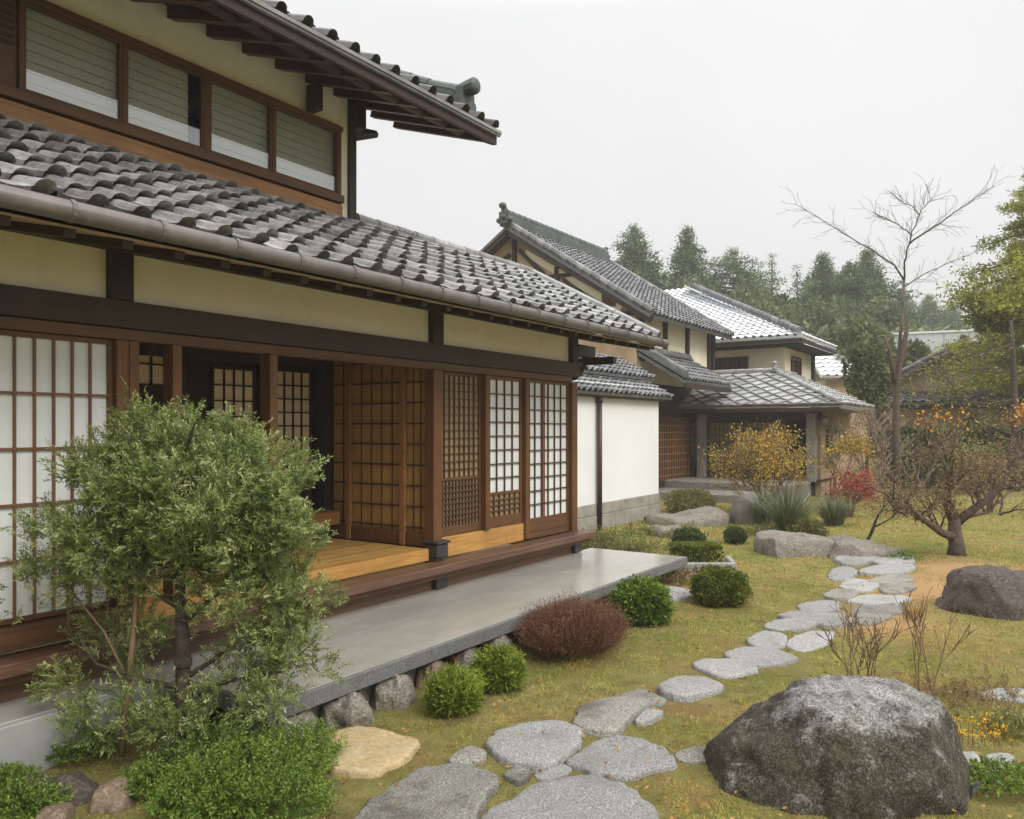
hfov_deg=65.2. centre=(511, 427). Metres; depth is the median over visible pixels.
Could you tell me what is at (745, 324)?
hip roofed house
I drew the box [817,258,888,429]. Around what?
conifer
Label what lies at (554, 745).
stepping stone
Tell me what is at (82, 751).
plant
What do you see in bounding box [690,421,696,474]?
lattice door
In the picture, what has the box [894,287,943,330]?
conifer
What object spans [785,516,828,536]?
yellow shrub
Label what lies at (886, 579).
stepping stone
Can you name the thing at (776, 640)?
stepping stone
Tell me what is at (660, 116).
sky
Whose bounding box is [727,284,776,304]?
broad tree
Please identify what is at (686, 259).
conifer
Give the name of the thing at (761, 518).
ornamental grass
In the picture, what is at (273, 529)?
feathery tree
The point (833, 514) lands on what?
ornamental grass
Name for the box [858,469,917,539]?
sapling
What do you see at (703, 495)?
leafy shrub
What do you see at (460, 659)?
bedding rock
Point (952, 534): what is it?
gnarled tree
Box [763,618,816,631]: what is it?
stepping stone
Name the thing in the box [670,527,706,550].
clipped shrub
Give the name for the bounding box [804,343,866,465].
distant house
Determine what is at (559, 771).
stepping stone
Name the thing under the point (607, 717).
stepping stone
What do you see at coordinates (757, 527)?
weedy plants
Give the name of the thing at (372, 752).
flat stone
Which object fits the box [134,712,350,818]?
ground cover shrub
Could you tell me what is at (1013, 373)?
slender tree
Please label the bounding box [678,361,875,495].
entrance hall
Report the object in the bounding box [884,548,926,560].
plant
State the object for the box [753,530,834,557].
long flat rock
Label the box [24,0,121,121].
window
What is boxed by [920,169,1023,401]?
yellow pine
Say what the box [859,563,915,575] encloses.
stepping stone
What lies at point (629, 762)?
stepping stone
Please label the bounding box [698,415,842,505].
autumn shrub
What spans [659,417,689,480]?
lattice door
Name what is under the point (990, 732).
flowering plant
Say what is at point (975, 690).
weedy plants
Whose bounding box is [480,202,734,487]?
gabled house
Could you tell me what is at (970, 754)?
flat stone
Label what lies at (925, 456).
brown shrub
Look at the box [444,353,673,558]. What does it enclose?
storehouse
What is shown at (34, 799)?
plant
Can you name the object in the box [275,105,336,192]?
window
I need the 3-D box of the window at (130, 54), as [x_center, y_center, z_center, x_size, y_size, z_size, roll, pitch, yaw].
[-2.742,-2.588,6.308,0.069,0.615,0.674,0,0,34]
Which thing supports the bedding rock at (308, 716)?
on the ground at (366, 789)
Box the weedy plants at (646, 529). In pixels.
[615,519,709,536]
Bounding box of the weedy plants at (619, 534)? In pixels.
[583,529,645,546]
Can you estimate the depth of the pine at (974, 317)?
26.91 m
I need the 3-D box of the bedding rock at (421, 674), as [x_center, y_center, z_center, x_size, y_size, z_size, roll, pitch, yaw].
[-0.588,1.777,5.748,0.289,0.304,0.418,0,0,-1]
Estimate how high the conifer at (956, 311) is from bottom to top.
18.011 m
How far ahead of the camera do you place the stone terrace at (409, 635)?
6.24 m
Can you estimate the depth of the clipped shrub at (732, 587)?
8.12 m
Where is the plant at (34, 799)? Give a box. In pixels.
[0,771,73,818]
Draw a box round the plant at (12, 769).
[0,760,42,787]
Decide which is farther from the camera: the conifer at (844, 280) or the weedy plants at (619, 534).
the conifer at (844, 280)
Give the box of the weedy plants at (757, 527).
[736,521,829,536]
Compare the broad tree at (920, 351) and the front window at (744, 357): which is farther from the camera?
the broad tree at (920, 351)
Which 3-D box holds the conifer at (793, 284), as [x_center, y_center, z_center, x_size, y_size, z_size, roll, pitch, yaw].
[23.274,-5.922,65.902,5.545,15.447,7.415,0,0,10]
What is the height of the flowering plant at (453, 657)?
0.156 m
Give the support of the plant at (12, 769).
on the ground at (366, 789)
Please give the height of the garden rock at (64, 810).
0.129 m
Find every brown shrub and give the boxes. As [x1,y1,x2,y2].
[805,397,930,497]
[880,420,969,489]
[935,440,1023,512]
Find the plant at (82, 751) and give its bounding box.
[45,725,130,765]
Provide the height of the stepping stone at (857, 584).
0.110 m
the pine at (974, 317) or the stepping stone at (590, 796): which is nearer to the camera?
the stepping stone at (590, 796)
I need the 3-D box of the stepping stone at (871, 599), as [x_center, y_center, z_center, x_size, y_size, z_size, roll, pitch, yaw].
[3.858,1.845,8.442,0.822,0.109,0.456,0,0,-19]
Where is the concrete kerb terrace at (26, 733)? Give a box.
[0,677,174,783]
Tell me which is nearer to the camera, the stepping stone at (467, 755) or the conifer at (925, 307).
the stepping stone at (467, 755)
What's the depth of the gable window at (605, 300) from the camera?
20.49 m
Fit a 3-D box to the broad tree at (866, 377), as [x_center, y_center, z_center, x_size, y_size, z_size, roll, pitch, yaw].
[11.993,-0.772,27.024,1.766,5.156,1.730,0,0,34]
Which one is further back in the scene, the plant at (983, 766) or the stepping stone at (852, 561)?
the stepping stone at (852, 561)
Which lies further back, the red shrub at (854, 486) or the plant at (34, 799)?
the red shrub at (854, 486)
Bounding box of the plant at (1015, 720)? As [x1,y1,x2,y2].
[981,705,1023,735]
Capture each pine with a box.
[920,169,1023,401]
[960,298,1023,441]
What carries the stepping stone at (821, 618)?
on the ground at (366, 789)
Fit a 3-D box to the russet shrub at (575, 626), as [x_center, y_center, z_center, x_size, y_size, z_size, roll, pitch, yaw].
[0.512,1.595,6.467,1.063,0.574,1.179,0,0,34]
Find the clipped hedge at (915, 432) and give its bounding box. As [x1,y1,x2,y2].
[875,424,1023,489]
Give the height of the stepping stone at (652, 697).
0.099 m
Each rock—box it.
[9,771,98,808]
[34,802,75,818]
[89,777,136,814]
[256,708,321,746]
[320,690,374,729]
[370,673,416,709]
[414,659,445,688]
[447,646,476,668]
[477,633,514,652]
[595,595,611,608]
[643,506,728,526]
[651,524,679,537]
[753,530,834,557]
[828,534,913,558]
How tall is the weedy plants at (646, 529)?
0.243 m
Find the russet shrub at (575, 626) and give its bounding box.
[510,587,636,658]
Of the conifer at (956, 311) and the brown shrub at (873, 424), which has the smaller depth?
the brown shrub at (873, 424)
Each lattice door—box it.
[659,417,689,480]
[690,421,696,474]
[709,421,742,475]
[745,420,784,477]
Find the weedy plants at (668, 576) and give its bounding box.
[660,565,699,586]
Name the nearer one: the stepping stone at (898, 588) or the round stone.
the stepping stone at (898, 588)
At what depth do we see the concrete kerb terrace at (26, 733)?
4.28 m
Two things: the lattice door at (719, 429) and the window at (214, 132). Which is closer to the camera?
the window at (214, 132)
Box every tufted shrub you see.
[417,661,487,717]
[466,641,528,694]
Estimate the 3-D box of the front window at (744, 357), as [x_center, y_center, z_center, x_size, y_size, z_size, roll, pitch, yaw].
[6.675,-2.025,26.311,2.200,0.550,0.048,0,0,34]
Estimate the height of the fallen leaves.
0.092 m
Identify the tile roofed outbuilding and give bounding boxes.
[887,334,1023,475]
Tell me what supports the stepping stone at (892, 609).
on the ground at (366, 789)
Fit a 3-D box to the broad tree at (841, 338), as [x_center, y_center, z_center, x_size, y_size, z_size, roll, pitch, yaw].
[17.243,-1.986,39.936,3.677,7.593,3.629,0,0,-9]
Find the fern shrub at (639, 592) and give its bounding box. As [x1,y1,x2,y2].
[608,573,676,627]
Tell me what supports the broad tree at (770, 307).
on the ground at (366, 789)
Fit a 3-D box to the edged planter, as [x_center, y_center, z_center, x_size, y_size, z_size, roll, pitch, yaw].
[2.444,1.627,10.249,0.867,0.357,0.638,0,0,0]
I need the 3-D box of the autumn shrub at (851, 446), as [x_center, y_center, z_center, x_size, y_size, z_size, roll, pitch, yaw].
[8.197,0.838,19.318,1.377,1.937,1.128,0,0,34]
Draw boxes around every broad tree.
[662,276,727,294]
[724,295,810,346]
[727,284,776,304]
[775,292,805,313]
[785,292,856,343]
[819,313,897,379]
[839,330,894,477]
[847,296,918,425]
[894,337,933,368]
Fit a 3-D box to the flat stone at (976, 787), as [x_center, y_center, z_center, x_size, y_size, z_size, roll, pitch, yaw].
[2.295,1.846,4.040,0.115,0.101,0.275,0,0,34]
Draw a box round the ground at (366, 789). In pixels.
[0,455,1023,818]
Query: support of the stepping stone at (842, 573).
on the ground at (366, 789)
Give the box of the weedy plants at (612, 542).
[577,524,672,553]
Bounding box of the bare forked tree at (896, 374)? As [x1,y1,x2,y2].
[777,166,1010,513]
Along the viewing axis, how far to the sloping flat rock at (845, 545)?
11.07 m
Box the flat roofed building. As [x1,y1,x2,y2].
[891,329,985,456]
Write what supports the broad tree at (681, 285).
on the ground at (366, 789)
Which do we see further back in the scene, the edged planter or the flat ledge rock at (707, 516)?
the flat ledge rock at (707, 516)
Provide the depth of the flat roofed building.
45.05 m
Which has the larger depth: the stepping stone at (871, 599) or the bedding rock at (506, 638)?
the stepping stone at (871, 599)
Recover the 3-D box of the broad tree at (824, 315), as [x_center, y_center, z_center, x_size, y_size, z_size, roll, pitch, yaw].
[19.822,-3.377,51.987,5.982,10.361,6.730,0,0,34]
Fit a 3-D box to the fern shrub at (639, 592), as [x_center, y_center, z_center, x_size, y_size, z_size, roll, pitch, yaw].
[1.196,1.623,7.477,0.655,0.551,0.647,0,0,34]
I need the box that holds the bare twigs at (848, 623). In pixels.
[815,597,927,675]
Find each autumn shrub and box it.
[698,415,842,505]
[819,427,881,499]
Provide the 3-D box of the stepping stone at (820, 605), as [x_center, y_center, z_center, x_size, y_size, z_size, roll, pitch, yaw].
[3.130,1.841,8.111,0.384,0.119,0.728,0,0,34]
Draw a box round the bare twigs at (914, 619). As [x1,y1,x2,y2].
[893,587,977,694]
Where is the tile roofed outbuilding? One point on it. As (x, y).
(906, 404)
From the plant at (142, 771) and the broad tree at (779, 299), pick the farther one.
the broad tree at (779, 299)
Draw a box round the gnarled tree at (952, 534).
[829,398,1023,556]
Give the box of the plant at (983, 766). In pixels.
[966,754,1023,798]
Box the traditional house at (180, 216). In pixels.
[0,0,668,702]
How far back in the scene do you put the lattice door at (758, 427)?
21.96 m
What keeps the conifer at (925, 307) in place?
on the ground at (366, 789)
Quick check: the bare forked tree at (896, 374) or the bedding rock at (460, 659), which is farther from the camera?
the bare forked tree at (896, 374)
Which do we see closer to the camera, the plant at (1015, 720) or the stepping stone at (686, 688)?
the plant at (1015, 720)
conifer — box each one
[609,223,721,346]
[658,224,724,293]
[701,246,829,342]
[764,253,789,298]
[780,290,891,456]
[784,264,804,299]
[794,251,883,404]
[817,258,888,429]
[852,246,930,426]
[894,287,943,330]
[910,293,964,330]
[944,304,973,329]
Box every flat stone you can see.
[322,726,419,778]
[963,751,980,773]
[972,780,979,793]
[976,688,1023,703]
[985,752,1014,767]
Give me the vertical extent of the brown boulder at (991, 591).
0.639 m
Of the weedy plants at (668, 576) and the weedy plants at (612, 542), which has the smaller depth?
the weedy plants at (668, 576)
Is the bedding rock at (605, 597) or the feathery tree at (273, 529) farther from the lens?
the bedding rock at (605, 597)
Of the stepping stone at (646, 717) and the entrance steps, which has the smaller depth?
the stepping stone at (646, 717)
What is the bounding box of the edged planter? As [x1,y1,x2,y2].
[668,540,736,571]
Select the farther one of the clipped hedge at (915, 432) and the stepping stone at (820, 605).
the clipped hedge at (915, 432)
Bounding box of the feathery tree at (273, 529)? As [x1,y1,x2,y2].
[0,376,353,768]
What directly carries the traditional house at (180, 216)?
on the ground at (366, 789)
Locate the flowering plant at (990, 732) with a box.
[951,712,1012,747]
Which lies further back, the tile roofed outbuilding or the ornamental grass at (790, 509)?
the tile roofed outbuilding
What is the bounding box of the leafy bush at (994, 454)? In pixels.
[930,434,1023,493]
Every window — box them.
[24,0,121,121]
[126,43,203,148]
[210,78,271,171]
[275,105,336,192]
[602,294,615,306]
[716,356,745,369]
[791,356,801,377]
[826,425,843,463]
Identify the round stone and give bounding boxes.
[729,491,758,524]
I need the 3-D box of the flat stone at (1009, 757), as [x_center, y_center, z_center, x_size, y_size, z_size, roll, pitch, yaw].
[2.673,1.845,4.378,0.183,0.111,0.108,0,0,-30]
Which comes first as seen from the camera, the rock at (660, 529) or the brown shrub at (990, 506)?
the rock at (660, 529)
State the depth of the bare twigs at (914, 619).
5.43 m
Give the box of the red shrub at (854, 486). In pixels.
[817,460,882,516]
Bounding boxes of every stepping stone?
[354,762,499,818]
[448,746,486,765]
[481,774,658,818]
[485,720,583,772]
[504,767,530,786]
[534,764,571,781]
[566,735,677,781]
[572,696,650,737]
[618,689,665,706]
[635,708,662,726]
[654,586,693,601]
[657,675,723,702]
[674,747,705,764]
[692,658,758,679]
[723,646,797,668]
[747,631,787,649]
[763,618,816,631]
[777,610,854,628]
[786,630,835,651]
[797,600,840,611]
[823,588,858,600]
[828,566,858,581]
[833,555,881,566]
[838,578,879,592]
[846,594,911,605]
[850,604,906,615]
[857,612,891,625]
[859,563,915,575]
[868,573,915,584]
[873,556,915,564]
[879,582,916,594]
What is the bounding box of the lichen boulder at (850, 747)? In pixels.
[703,675,972,818]
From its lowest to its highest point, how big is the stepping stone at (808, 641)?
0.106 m
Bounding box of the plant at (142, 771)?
[115,755,185,797]
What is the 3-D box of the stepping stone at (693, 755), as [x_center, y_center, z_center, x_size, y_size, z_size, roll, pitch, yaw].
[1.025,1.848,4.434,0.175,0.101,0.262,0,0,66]
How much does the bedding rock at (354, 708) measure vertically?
0.319 m
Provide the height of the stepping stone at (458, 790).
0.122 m
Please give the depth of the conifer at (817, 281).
59.55 m
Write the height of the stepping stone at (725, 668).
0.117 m
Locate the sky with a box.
[278,0,1023,333]
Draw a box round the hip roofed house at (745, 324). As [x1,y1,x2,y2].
[664,278,836,408]
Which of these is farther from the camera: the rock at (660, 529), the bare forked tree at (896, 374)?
the bare forked tree at (896, 374)
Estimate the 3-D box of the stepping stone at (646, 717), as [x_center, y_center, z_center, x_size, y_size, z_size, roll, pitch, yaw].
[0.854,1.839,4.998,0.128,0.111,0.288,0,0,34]
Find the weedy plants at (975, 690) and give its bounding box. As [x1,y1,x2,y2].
[846,664,1023,726]
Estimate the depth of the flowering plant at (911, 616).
7.46 m
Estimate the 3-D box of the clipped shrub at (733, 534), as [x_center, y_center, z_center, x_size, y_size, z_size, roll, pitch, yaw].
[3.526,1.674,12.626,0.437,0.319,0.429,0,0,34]
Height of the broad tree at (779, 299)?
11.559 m
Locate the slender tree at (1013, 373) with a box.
[882,320,1023,490]
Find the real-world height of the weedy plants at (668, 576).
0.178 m
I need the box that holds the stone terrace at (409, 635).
[82,548,686,735]
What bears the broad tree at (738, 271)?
on the ground at (366, 789)
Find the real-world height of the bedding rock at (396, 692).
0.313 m
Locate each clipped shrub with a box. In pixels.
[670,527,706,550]
[688,563,754,607]
[722,525,747,543]
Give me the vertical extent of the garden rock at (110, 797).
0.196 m
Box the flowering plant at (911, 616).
[902,608,918,621]
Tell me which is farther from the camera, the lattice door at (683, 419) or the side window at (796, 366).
the side window at (796, 366)
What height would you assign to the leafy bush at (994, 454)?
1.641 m
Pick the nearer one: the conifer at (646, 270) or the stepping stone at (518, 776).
the stepping stone at (518, 776)
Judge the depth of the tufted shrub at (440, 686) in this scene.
5.06 m
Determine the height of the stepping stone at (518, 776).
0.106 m
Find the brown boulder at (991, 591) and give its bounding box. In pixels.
[935,565,1023,620]
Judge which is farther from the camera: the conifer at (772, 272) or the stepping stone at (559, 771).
the conifer at (772, 272)
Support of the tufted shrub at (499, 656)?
on the ground at (366, 789)
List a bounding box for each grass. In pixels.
[727,481,794,524]
[742,478,835,530]
[805,490,866,524]
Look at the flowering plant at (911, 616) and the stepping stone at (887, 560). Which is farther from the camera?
the stepping stone at (887, 560)
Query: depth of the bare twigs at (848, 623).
5.44 m
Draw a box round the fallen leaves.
[324,517,1023,818]
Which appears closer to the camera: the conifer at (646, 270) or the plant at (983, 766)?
the plant at (983, 766)
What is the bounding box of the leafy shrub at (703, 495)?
[662,486,718,512]
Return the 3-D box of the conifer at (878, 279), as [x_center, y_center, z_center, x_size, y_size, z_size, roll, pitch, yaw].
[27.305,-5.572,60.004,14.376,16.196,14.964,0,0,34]
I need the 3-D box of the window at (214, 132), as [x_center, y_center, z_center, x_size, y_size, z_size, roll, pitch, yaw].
[-2.348,-2.588,6.896,0.069,0.615,0.646,0,0,34]
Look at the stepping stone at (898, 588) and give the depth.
8.93 m
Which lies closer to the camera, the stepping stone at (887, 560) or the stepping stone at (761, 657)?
the stepping stone at (761, 657)
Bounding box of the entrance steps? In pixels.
[659,477,810,503]
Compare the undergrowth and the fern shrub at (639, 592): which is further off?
the undergrowth
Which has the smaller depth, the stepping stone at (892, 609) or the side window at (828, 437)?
the stepping stone at (892, 609)
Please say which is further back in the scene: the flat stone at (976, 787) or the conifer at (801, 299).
the conifer at (801, 299)
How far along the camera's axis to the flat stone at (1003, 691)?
5.36 m
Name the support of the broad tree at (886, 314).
on the ground at (366, 789)
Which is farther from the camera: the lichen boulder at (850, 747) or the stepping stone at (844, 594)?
the stepping stone at (844, 594)
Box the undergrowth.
[718,316,1023,433]
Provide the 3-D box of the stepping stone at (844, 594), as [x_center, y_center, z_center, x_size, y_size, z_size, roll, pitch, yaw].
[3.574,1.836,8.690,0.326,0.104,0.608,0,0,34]
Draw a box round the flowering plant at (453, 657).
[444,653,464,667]
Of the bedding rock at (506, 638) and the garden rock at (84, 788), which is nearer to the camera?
the garden rock at (84, 788)
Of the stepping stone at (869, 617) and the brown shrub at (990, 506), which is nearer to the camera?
the stepping stone at (869, 617)
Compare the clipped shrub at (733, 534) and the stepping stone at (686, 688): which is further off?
the clipped shrub at (733, 534)

